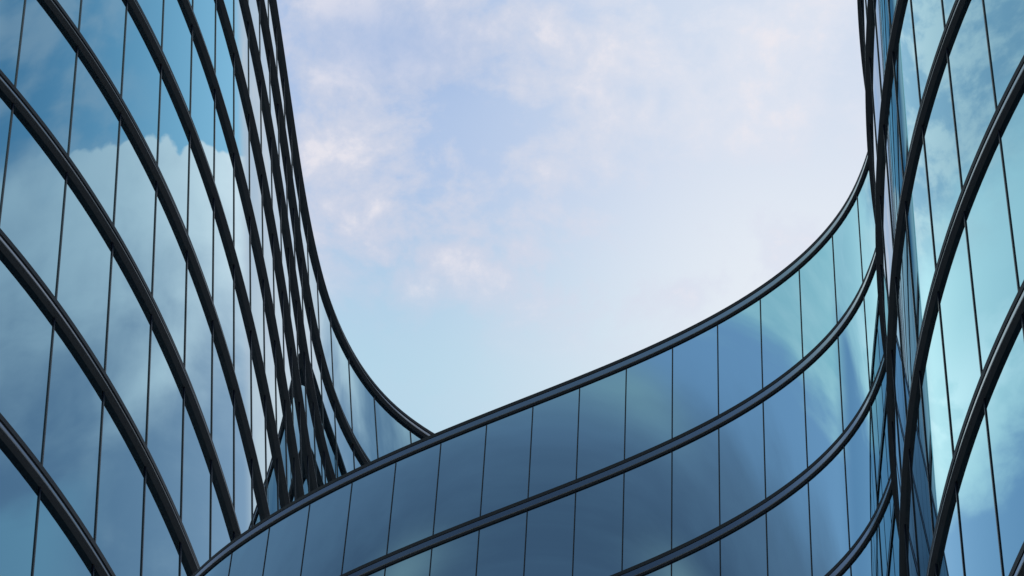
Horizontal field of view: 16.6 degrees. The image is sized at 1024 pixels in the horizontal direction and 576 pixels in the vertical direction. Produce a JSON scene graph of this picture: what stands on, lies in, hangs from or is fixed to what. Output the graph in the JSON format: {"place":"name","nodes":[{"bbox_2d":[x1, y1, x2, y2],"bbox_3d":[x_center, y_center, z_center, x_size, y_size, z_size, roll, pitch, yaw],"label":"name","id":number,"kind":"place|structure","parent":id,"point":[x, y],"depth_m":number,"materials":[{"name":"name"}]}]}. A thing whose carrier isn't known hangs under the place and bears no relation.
{"place":"outdoors","nodes":[
{"label":"outdoors","id":0,"kind":"place"},
{"bbox_2d":[0,0,434,575],"bbox_3d":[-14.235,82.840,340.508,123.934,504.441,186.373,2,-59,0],"label":"glass building","id":1,"kind":"structure","parent":0,"point":[188,386],"depth_m":367.33,"materials":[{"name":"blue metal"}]},
{"bbox_2d":[192,152,898,575],"bbox_3d":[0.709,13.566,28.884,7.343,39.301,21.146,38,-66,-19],"label":"glass building","id":2,"kind":"structure","parent":0,"point":[746,434],"depth_m":42.38,"materials":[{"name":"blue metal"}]},
{"bbox_2d":[277,0,866,432],"label":"sky","id":3,"kind":"structure","parent":0,"point":[509,201],"materials":[{"name":"blue"}]},
{"bbox_2d":[857,0,1023,575],"bbox_3d":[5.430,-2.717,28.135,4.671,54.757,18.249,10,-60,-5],"label":"glass building","id":4,"kind":"structure","parent":0,"point":[944,91],"depth_m":24.03,"materials":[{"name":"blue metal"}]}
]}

